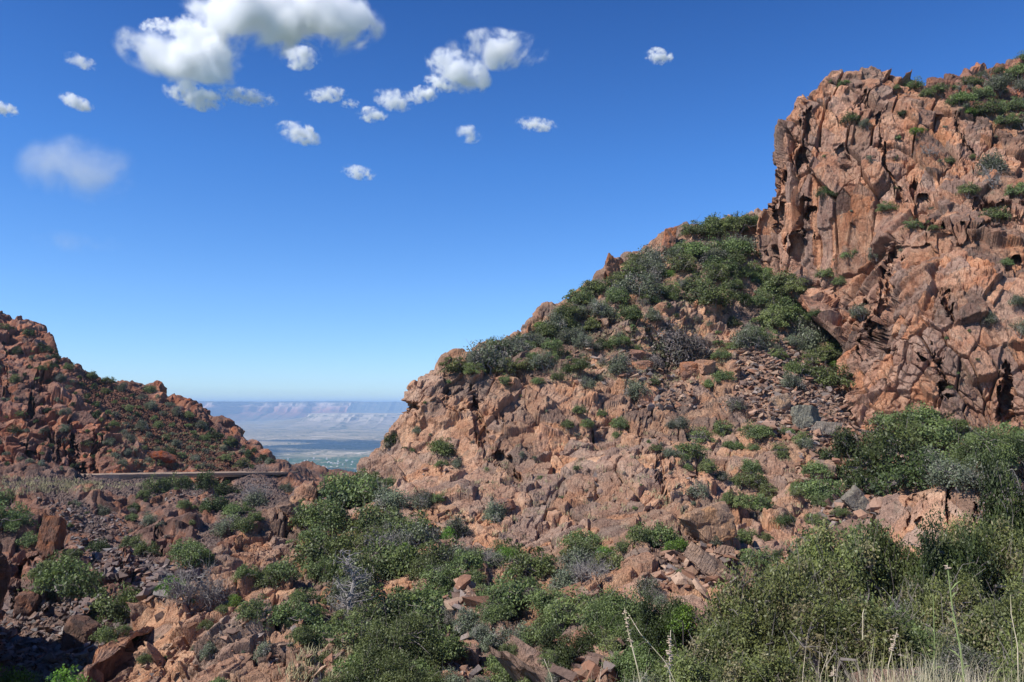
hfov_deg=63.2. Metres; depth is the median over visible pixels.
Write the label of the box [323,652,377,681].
oak shrub
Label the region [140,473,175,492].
oak shrub
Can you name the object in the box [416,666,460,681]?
oak shrub
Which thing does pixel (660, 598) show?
grey shrub
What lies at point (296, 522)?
evergreen shrub
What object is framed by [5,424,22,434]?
evergreen shrub
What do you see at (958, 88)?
grey shrub
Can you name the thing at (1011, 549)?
olive shrub
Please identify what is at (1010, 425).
oak shrub
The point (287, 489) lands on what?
grey shrub
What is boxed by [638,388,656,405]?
boulder
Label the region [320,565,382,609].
grey shrub
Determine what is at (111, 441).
grey shrub
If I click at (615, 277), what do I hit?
mesquite shrub
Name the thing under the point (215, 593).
bare shrub
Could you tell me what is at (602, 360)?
brown shrub
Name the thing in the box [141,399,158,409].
grey shrub
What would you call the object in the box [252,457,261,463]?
grey shrub
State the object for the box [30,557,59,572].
brown shrub
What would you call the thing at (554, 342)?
oak shrub
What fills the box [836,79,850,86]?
oak shrub
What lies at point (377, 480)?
grey shrub
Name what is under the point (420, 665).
oak shrub
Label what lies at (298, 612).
oak shrub
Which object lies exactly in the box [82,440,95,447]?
mesquite shrub
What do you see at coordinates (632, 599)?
oak shrub
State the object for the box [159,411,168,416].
grey shrub
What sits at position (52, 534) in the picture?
boulder
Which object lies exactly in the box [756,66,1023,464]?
cliff
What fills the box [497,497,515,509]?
boulder
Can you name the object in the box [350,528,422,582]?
oak shrub
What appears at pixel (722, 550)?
boulder
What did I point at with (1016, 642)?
dry stalk
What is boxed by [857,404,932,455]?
oak shrub
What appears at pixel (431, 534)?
grey shrub
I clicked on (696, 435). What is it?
bare shrub
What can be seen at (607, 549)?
leafy shrub
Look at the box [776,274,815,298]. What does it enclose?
mesquite shrub
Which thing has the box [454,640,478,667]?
boulder
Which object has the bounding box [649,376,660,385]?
oak shrub
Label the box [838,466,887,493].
evergreen shrub
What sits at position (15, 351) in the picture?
evergreen shrub
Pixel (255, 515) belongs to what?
oak shrub
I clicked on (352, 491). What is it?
oak shrub
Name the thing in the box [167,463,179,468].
grey shrub
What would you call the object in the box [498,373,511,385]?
oak shrub
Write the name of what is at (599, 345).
grey shrub
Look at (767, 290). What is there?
oak shrub
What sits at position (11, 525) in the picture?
oak shrub
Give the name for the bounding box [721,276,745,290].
oak shrub
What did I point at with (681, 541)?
leafy shrub
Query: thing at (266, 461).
grey shrub
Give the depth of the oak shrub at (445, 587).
52.50 m
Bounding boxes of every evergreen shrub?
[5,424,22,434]
[11,346,23,354]
[21,328,36,336]
[37,344,57,352]
[42,407,55,412]
[43,360,60,369]
[51,354,61,358]
[83,393,90,400]
[85,537,109,552]
[90,383,97,390]
[91,410,101,414]
[127,502,140,510]
[162,445,176,455]
[192,469,218,490]
[196,492,229,512]
[201,552,214,565]
[202,478,244,495]
[211,432,222,438]
[242,449,252,456]
[289,514,302,526]
[371,611,402,630]
[381,433,399,444]
[403,567,417,580]
[442,446,456,455]
[511,585,532,611]
[536,618,600,669]
[550,344,565,356]
[562,365,572,373]
[594,335,612,348]
[624,586,698,657]
[727,315,744,326]
[736,290,752,306]
[770,511,795,525]
[771,549,784,561]
[805,307,821,316]
[814,447,842,461]
[815,185,837,199]
[828,426,866,458]
[836,423,928,480]
[838,111,861,125]
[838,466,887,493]
[863,442,949,496]
[896,110,905,117]
[901,502,1009,613]
[972,430,1023,553]
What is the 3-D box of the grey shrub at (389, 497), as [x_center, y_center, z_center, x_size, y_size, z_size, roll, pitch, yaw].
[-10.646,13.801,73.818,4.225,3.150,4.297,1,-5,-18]
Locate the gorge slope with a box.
[0,458,357,681]
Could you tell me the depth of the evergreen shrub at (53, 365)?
253.22 m
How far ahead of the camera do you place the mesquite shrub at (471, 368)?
93.88 m
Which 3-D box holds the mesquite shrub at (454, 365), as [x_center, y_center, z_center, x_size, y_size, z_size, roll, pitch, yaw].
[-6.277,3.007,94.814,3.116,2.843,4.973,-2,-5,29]
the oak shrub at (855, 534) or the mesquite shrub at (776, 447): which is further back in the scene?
the mesquite shrub at (776, 447)
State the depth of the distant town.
7802.71 m
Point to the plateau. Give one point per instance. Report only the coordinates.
(378, 407)
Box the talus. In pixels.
[0,472,272,681]
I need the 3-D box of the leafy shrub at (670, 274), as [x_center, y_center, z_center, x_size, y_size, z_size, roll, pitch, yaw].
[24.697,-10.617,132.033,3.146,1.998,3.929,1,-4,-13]
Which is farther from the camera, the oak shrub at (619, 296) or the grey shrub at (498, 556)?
the oak shrub at (619, 296)
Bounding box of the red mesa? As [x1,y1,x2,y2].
[197,401,355,420]
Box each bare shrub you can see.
[151,554,223,610]
[192,570,228,611]
[240,478,273,500]
[362,522,402,555]
[482,545,494,566]
[567,555,592,583]
[585,556,613,580]
[686,429,708,440]
[799,564,849,609]
[911,142,942,156]
[918,605,963,659]
[973,463,1023,524]
[980,166,1001,188]
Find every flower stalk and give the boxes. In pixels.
[929,599,942,681]
[943,563,969,681]
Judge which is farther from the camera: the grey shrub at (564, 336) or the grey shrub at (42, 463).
the grey shrub at (42, 463)
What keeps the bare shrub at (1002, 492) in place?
on the rock ledge
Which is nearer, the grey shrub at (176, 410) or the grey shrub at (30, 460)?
the grey shrub at (30, 460)
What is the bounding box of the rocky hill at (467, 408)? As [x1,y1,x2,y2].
[77,208,935,681]
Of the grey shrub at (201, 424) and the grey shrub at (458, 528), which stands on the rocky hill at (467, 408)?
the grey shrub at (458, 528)
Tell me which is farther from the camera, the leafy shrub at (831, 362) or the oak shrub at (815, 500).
the leafy shrub at (831, 362)
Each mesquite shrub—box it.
[0,322,15,330]
[8,374,22,382]
[14,410,28,417]
[34,363,48,371]
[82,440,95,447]
[87,371,98,379]
[100,387,113,393]
[121,404,133,411]
[152,459,165,465]
[153,420,164,427]
[159,433,173,439]
[182,409,194,420]
[216,452,235,461]
[226,436,235,443]
[232,457,253,467]
[319,590,336,606]
[319,669,342,681]
[326,590,373,634]
[338,528,361,547]
[344,524,397,555]
[352,617,387,656]
[435,356,465,374]
[441,622,469,639]
[461,356,485,374]
[485,357,518,373]
[485,662,514,681]
[514,357,539,371]
[530,588,583,638]
[531,616,548,627]
[534,326,554,335]
[537,647,561,667]
[549,348,559,359]
[572,279,604,296]
[576,292,591,305]
[577,629,622,656]
[578,590,594,613]
[583,316,601,330]
[587,537,625,575]
[604,271,624,285]
[612,652,650,681]
[619,256,646,279]
[620,249,646,266]
[636,287,651,298]
[660,246,701,272]
[661,277,685,295]
[680,276,699,291]
[686,425,717,442]
[690,271,704,279]
[693,258,737,283]
[696,455,719,473]
[708,419,737,435]
[716,216,740,229]
[727,494,753,512]
[729,475,744,486]
[742,259,764,273]
[749,306,790,328]
[751,323,779,341]
[755,480,778,498]
[758,292,778,307]
[758,531,773,540]
[768,348,789,359]
[768,442,789,452]
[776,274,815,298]
[789,486,806,500]
[791,431,813,443]
[799,348,820,363]
[802,509,824,524]
[811,342,841,360]
[814,323,830,338]
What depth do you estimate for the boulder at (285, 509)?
71.95 m
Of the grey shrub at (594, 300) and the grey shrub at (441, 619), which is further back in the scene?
the grey shrub at (594, 300)
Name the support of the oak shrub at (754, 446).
on the rocky hill at (467, 408)
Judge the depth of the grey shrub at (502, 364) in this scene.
96.49 m
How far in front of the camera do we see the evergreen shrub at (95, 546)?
111.12 m
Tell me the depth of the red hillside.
239.48 m
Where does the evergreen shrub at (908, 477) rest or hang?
on the rocky hill at (467, 408)
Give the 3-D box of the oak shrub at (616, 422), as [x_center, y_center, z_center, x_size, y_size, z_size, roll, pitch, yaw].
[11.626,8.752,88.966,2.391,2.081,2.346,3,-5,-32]
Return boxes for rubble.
[107,331,881,681]
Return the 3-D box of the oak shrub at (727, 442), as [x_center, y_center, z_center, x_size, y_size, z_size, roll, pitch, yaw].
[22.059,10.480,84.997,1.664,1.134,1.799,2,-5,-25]
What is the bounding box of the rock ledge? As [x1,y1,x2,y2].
[862,460,1023,556]
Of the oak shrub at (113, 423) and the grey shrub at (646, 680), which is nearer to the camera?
the grey shrub at (646, 680)
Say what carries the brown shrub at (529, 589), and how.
on the rocky hill at (467, 408)
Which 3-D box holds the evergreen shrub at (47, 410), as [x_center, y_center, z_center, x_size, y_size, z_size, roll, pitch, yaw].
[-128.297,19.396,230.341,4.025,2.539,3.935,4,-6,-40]
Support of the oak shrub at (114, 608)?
on the gorge slope
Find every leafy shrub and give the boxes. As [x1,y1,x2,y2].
[0,663,38,681]
[46,664,96,681]
[153,575,185,597]
[226,593,242,607]
[440,525,457,538]
[496,545,518,560]
[595,544,616,554]
[639,628,689,655]
[660,600,707,636]
[662,270,675,276]
[663,537,688,552]
[825,340,841,351]
[827,359,836,367]
[909,127,927,135]
[965,105,976,114]
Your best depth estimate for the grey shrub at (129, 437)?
223.49 m
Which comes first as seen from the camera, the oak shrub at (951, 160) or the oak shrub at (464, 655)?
the oak shrub at (464, 655)
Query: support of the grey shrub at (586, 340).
on the rocky hill at (467, 408)
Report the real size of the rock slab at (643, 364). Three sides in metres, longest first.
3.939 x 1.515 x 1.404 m
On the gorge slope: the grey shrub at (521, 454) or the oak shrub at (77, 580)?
the oak shrub at (77, 580)
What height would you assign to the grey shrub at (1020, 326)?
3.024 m
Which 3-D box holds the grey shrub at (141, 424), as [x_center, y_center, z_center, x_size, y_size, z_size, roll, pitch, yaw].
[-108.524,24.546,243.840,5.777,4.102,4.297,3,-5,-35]
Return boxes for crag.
[0,542,11,619]
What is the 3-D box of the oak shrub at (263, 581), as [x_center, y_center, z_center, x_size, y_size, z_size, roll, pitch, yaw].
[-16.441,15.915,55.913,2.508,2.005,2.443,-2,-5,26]
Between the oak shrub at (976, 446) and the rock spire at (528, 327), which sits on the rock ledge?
the oak shrub at (976, 446)
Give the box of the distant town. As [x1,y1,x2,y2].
[287,457,356,471]
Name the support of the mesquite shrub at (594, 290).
on the rocky hill at (467, 408)
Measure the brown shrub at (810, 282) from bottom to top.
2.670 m
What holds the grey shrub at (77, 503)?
on the gorge slope
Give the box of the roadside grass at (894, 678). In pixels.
[538,633,1023,681]
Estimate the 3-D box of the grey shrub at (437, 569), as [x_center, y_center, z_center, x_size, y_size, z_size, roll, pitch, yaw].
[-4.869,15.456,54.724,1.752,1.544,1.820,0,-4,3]
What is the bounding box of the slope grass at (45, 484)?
[0,412,252,494]
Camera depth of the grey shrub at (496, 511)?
69.69 m
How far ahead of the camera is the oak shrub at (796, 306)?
127.42 m
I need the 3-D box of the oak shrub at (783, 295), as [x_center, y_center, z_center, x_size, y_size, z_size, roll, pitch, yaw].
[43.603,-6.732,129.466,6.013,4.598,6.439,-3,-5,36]
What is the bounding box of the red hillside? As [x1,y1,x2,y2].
[0,311,275,482]
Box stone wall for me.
[81,471,282,478]
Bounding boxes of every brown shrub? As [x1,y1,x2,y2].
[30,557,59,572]
[128,507,136,513]
[258,560,276,572]
[317,489,326,498]
[336,600,363,616]
[438,604,455,625]
[521,582,537,599]
[585,302,594,317]
[597,356,607,365]
[620,632,632,650]
[637,297,650,306]
[643,351,667,371]
[645,586,667,601]
[647,319,715,366]
[661,322,671,329]
[687,332,710,344]
[694,315,703,322]
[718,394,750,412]
[796,274,815,286]
[861,477,888,494]
[973,169,988,176]
[1001,473,1021,493]
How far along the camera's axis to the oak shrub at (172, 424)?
260.70 m
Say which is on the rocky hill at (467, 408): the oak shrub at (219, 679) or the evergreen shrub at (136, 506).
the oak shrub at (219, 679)
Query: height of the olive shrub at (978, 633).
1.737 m
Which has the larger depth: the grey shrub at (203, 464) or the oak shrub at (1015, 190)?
the grey shrub at (203, 464)
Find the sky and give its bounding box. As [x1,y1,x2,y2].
[0,0,1023,401]
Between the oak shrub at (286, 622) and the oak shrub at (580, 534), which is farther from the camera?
the oak shrub at (580, 534)
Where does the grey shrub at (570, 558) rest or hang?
on the rocky hill at (467, 408)
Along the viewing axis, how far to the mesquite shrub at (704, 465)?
74.69 m
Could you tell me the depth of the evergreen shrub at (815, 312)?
119.33 m
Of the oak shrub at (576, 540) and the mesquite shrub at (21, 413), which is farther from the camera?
the mesquite shrub at (21, 413)
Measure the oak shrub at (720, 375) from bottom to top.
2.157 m
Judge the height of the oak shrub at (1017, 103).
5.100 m
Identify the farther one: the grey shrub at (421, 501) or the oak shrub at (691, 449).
the oak shrub at (691, 449)
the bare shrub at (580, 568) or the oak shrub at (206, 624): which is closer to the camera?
the oak shrub at (206, 624)
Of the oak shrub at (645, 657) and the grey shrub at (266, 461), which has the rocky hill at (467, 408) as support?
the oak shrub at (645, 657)
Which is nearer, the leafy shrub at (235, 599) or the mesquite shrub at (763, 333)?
the leafy shrub at (235, 599)
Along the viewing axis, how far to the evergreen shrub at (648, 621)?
36.95 m
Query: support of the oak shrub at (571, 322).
on the rocky hill at (467, 408)
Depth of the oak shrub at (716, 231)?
147.36 m
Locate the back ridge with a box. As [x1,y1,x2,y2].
[926,57,1023,113]
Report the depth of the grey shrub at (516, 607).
49.73 m
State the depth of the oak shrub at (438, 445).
84.34 m
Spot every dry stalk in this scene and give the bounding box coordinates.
[622,608,640,681]
[630,617,674,681]
[664,630,673,681]
[829,665,836,681]
[887,632,898,681]
[1010,595,1018,681]
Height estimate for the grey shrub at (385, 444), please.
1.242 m
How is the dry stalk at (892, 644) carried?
on the roadside grass at (894, 678)
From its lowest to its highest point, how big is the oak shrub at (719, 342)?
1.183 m
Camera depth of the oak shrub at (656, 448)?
76.40 m
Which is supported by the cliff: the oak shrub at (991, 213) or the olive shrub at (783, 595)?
the oak shrub at (991, 213)
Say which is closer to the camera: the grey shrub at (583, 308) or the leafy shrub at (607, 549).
the leafy shrub at (607, 549)
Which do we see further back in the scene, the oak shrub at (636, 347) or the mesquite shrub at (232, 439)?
the mesquite shrub at (232, 439)
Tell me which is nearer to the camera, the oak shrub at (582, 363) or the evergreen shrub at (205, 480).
the oak shrub at (582, 363)
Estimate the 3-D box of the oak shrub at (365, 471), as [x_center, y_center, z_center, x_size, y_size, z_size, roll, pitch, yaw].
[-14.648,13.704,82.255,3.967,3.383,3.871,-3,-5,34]
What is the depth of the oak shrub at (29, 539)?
122.38 m
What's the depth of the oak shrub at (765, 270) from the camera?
135.76 m
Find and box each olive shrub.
[644,627,734,681]
[674,574,778,681]
[688,546,828,658]
[708,631,834,681]
[739,543,866,621]
[752,579,929,681]
[778,502,903,610]
[874,562,1009,641]
[924,569,1023,668]
[929,503,985,559]
[940,502,1023,607]
[986,603,1023,681]
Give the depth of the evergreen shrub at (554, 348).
100.55 m
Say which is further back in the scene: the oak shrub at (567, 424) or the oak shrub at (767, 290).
the oak shrub at (767, 290)
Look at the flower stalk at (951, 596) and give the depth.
4.57 m
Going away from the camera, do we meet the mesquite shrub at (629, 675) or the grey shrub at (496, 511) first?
the mesquite shrub at (629, 675)
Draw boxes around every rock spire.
[526,323,530,333]
[605,253,620,278]
[661,226,676,252]
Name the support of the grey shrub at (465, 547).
on the rocky hill at (467, 408)
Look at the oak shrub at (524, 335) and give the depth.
108.97 m
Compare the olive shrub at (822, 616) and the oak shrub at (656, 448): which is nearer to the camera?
the olive shrub at (822, 616)
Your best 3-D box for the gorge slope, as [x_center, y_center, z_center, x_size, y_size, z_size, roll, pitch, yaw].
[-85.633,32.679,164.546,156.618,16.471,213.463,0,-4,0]
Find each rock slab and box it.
[567,623,593,631]
[630,349,652,359]
[632,360,653,369]
[683,541,739,581]
[841,485,869,513]
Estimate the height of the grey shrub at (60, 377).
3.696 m
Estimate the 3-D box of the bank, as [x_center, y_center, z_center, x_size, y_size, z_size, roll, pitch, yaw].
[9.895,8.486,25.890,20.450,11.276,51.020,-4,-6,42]
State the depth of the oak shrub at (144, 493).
159.16 m
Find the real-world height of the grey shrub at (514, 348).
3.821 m
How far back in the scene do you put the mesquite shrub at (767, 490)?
74.34 m
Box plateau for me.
[234,401,408,412]
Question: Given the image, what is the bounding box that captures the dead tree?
[328,549,375,615]
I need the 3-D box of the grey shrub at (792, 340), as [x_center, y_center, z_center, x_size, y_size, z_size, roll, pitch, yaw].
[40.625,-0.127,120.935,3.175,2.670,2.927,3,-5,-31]
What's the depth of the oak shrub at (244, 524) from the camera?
67.69 m
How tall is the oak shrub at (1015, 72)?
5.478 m
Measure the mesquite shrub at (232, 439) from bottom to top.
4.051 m
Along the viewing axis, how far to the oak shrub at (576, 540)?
57.00 m
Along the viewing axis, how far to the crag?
74.20 m
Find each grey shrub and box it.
[25,458,34,463]
[37,459,47,466]
[38,428,49,434]
[53,373,66,381]
[56,406,72,416]
[58,423,71,432]
[72,499,81,507]
[96,504,112,515]
[102,436,115,445]
[110,411,122,417]
[111,452,120,457]
[113,381,128,391]
[116,457,127,465]
[122,433,137,442]
[123,448,131,455]
[132,418,150,430]
[136,394,148,400]
[138,510,157,526]
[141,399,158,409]
[143,456,152,462]
[145,431,152,437]
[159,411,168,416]
[164,402,174,407]
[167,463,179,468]
[170,404,182,415]
[170,438,182,446]
[189,454,200,460]
[192,420,207,428]
[198,640,221,660]
[200,462,214,467]
[202,448,209,453]
[208,511,242,537]
[217,445,227,450]
[240,489,268,507]
[251,638,273,662]
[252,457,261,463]
[264,457,271,463]
[278,481,294,492]
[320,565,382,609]
[363,475,387,500]
[371,483,419,511]
[375,506,406,524]
[379,532,403,549]
[380,519,409,539]
[381,441,392,450]
[393,519,442,546]
[410,426,421,434]
[410,489,432,510]
[423,603,451,631]
[425,564,445,578]
[432,542,481,564]
[439,512,477,537]
[439,661,465,681]
[449,458,462,468]
[451,602,479,637]
[462,339,513,374]
[465,351,482,365]
[468,674,491,681]
[469,621,491,641]
[474,622,520,653]
[481,496,507,523]
[483,550,506,566]
[490,335,535,356]
[494,356,509,369]
[501,590,522,618]
[503,334,527,349]
[514,618,538,647]
[518,451,524,458]
[521,331,550,347]
[528,346,560,369]
[539,565,577,589]
[541,309,572,331]
[545,668,560,681]
[552,546,605,573]
[553,327,582,344]
[567,324,590,338]
[570,298,589,319]
[571,331,593,347]
[579,375,596,388]
[587,298,597,305]
[587,371,604,380]
[589,299,616,318]
[593,341,603,350]
[604,351,631,374]
[605,283,629,296]
[606,363,624,374]
[614,268,664,298]
[614,330,624,338]
[622,377,652,400]
[625,661,674,681]
[633,243,666,266]
[633,573,665,604]
[636,253,666,279]
[642,306,664,321]
[652,591,668,608]
[662,447,680,457]
[665,242,685,258]
[665,419,675,428]
[671,415,689,428]
[676,278,687,286]
[686,481,710,499]
[698,242,732,263]
[710,536,722,546]
[714,469,731,480]
[728,232,759,251]
[729,321,771,350]
[733,262,744,269]
[741,321,755,332]
[742,238,759,254]
[768,342,781,351]
[779,371,805,390]
[783,333,800,346]
[787,320,827,351]
[793,310,815,328]
[797,437,815,448]
[848,303,870,320]
[858,117,872,128]
[866,248,884,261]
[881,584,932,624]
[911,640,1011,681]
[917,445,944,470]
[922,456,987,492]
[954,84,960,91]
[960,466,984,485]
[971,459,1017,494]
[972,149,1010,174]
[976,69,990,76]
[979,310,998,325]
[980,71,1014,96]
[1006,292,1023,306]
[1006,317,1023,338]
[1008,113,1023,129]
[1010,75,1023,91]
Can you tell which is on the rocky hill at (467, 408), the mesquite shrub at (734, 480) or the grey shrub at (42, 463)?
the mesquite shrub at (734, 480)
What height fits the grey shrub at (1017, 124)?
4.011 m
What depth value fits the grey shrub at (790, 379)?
102.35 m
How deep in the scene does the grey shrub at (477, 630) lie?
23.74 m
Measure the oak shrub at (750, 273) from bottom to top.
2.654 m
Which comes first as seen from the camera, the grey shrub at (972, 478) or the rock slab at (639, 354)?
the grey shrub at (972, 478)
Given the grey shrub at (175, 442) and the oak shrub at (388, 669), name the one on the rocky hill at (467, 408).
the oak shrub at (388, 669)
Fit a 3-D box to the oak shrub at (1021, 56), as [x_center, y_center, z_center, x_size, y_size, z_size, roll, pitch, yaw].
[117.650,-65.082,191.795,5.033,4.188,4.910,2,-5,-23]
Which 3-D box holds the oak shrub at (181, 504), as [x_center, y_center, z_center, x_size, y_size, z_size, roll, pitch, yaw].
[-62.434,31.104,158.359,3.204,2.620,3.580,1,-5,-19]
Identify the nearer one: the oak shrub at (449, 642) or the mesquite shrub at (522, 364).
the oak shrub at (449, 642)
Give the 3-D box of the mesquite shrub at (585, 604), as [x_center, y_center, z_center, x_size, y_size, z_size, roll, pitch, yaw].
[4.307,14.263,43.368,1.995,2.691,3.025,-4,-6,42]
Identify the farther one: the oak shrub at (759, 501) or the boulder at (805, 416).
the boulder at (805, 416)
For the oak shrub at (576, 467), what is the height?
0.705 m
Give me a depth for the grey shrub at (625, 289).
121.58 m
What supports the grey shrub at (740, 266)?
on the rocky hill at (467, 408)
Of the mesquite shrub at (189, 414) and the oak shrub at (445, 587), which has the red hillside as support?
the mesquite shrub at (189, 414)
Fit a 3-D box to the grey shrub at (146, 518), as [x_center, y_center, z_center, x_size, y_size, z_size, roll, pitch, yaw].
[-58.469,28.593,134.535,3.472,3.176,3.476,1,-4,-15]
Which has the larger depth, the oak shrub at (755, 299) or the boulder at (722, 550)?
the oak shrub at (755, 299)
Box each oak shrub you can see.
[0,488,15,503]
[0,499,39,528]
[0,516,29,531]
[15,530,38,548]
[16,555,107,604]
[21,549,85,586]
[39,584,60,599]
[63,362,74,369]
[64,548,83,558]
[87,580,140,623]
[88,617,133,643]
[93,401,99,406]
[97,376,118,383]
[108,420,121,427]
[117,533,141,547]
[126,514,138,520]
[132,539,162,557]
[135,485,155,498]
[135,652,152,664]
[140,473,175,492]
[142,384,158,393]
[166,471,195,489]
[166,536,210,555]
[168,422,175,427]
[168,540,219,569]
[176,499,191,508]
[177,452,186,457]
[189,519,195,525]
[194,619,213,630]
[198,434,210,440]
[208,676,231,681]
[213,604,228,614]
[220,501,255,518]
[230,514,258,533]
[230,563,262,583]
[233,593,276,623]
[246,509,265,521]
[250,565,282,588]
[259,556,300,582]
[262,599,321,630]
[276,618,293,627]
[284,528,359,564]
[284,624,316,646]
[285,522,328,544]
[286,587,322,607]
[288,497,352,530]
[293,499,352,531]
[295,553,330,579]
[295,613,351,649]
[306,602,328,621]
[313,546,383,591]
[315,468,386,509]
[315,649,343,665]
[317,473,359,495]
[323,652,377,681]
[327,611,390,652]
[335,634,424,681]
[343,495,403,534]
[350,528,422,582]
[353,467,382,482]
[353,581,422,621]
[353,600,444,671]
[368,508,440,543]
[381,473,397,485]
[392,582,452,634]
[396,649,439,678]
[406,556,443,578]
[407,627,454,660]
[411,532,466,570]
[412,561,462,589]
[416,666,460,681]
[421,620,470,665]
[425,437,459,455]
[430,491,445,502]
[433,459,448,469]
[435,580,454,595]
[441,637,467,660]
[445,546,491,570]
[463,567,487,585]
[472,654,504,675]
[473,583,502,606]
[475,594,517,624]
[478,558,538,619]
[484,533,528,559]
[485,337,508,351]
[497,539,557,579]
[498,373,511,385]
[499,641,517,656]
[515,572,542,587]
[516,676,530,681]
[517,331,535,340]
[519,618,550,645]
[522,340,536,348]
[524,582,565,611]
[525,352,536,357]
[530,377,545,383]
[532,317,557,337]
[537,583,595,617]
[540,337,563,349]
[550,369,566,379]
[552,299,584,316]
[556,527,603,547]
[556,533,600,562]
[559,314,580,328]
[560,419,574,430]
[562,286,595,305]
[562,351,593,372]
[571,401,588,413]
[572,465,582,470]
[572,582,639,632]
[579,418,593,428]
[580,276,611,292]
[581,607,634,650]
[589,580,655,622]
[596,408,607,415]
[599,634,664,681]
[603,280,630,304]
[604,334,633,346]
[609,415,629,428]
[610,539,629,552]
[611,431,621,437]
[615,302,646,320]
[622,310,643,322]
[623,524,654,544]
[626,517,687,547]
[630,324,637,331]
[632,344,642,349]
[648,443,664,452]
[649,295,661,304]
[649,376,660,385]
[653,284,665,292]
[654,253,673,262]
[661,543,684,551]
[664,291,677,300]
[667,239,690,258]
[672,437,712,462]
[677,451,691,459]
[678,217,714,238]
[678,276,740,312]
[679,235,729,260]
[683,463,693,470]
[696,275,714,287]
[697,253,739,272]
[700,211,736,229]
[702,375,721,389]
[703,224,728,237]
[710,347,733,360]
[711,368,736,380]
[712,339,725,346]
[719,234,761,257]
[719,489,745,507]
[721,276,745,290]
[721,439,733,446]
[723,341,740,349]
[724,211,756,235]
[725,249,746,264]
[726,440,747,449]
[728,269,743,277]
[733,467,768,488]
[734,527,760,544]
[736,419,776,439]
[737,545,779,568]
[740,266,747,273]
[740,457,762,473]
[741,213,755,222]
[741,267,758,278]
[744,443,760,450]
[744,490,775,511]
[750,269,773,285]
[750,292,768,306]
[751,215,758,224]
[752,263,775,279]
[753,280,781,298]
[759,298,811,326]
[765,264,811,291]
[772,450,789,459]
[774,288,803,303]
[777,296,807,319]
[777,425,794,434]
[781,357,815,375]
[783,584,947,668]
[785,478,807,495]
[794,471,851,499]
[798,359,855,389]
[799,459,834,477]
[809,492,836,506]
[814,267,834,280]
[817,343,842,361]
[830,275,846,285]
[830,503,850,517]
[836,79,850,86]
[836,520,882,553]
[840,247,856,259]
[840,512,926,607]
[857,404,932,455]
[858,440,885,456]
[868,410,899,425]
[875,201,901,214]
[891,84,901,92]
[895,400,949,426]
[898,416,968,454]
[900,216,926,231]
[901,76,925,89]
[913,436,978,469]
[918,86,936,97]
[925,223,942,231]
[930,80,949,94]
[944,90,982,105]
[944,156,955,163]
[944,412,978,432]
[946,420,1023,471]
[956,181,981,198]
[957,427,992,439]
[959,73,985,85]
[970,85,995,100]
[971,94,1009,118]
[978,203,1011,222]
[991,63,1007,74]
[992,112,1021,128]
[992,413,1023,447]
[998,257,1014,268]
[999,94,1023,111]
[1002,178,1023,198]
[1003,63,1023,80]
[1012,50,1023,60]
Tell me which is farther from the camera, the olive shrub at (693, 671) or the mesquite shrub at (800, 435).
the mesquite shrub at (800, 435)
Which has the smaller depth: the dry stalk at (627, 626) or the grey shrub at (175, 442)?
the dry stalk at (627, 626)
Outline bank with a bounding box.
[446,585,932,681]
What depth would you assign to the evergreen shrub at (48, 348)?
277.99 m
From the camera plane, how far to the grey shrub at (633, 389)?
95.04 m
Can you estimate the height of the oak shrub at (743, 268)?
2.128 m
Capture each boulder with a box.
[13,590,49,618]
[35,512,66,559]
[61,615,100,652]
[147,450,176,462]
[278,502,300,518]
[301,500,316,512]
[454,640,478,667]
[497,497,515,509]
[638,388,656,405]
[677,501,736,543]
[679,361,703,380]
[695,359,715,374]
[713,545,734,555]
[768,393,790,410]
[790,405,821,428]
[810,421,841,434]
[813,459,836,478]
[934,106,943,115]
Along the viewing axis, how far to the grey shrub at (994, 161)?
117.63 m
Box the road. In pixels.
[81,471,297,477]
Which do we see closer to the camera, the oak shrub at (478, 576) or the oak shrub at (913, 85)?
the oak shrub at (478, 576)
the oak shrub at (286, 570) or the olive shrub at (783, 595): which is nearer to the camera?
the olive shrub at (783, 595)
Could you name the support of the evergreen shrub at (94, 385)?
on the red hillside
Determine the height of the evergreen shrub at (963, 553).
3.100 m
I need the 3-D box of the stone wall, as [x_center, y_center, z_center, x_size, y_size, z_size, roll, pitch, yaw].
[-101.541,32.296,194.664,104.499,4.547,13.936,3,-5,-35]
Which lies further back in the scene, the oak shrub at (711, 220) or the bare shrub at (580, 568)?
the oak shrub at (711, 220)
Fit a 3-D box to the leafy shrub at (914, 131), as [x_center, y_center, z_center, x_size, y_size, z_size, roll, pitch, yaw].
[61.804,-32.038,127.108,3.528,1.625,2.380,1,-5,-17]
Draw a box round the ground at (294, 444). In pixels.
[235,417,396,471]
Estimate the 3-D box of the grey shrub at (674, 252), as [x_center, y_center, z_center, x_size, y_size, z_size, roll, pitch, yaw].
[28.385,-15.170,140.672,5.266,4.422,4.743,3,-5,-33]
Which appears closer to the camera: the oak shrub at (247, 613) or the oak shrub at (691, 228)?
the oak shrub at (247, 613)
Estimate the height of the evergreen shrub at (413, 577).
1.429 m
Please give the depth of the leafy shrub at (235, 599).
53.61 m
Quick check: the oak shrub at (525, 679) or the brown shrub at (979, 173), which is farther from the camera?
the brown shrub at (979, 173)
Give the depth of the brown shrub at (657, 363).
105.53 m
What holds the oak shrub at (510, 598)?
on the rocky hill at (467, 408)
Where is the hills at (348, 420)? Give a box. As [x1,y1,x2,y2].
[286,413,402,428]
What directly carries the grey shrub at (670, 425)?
on the rocky hill at (467, 408)

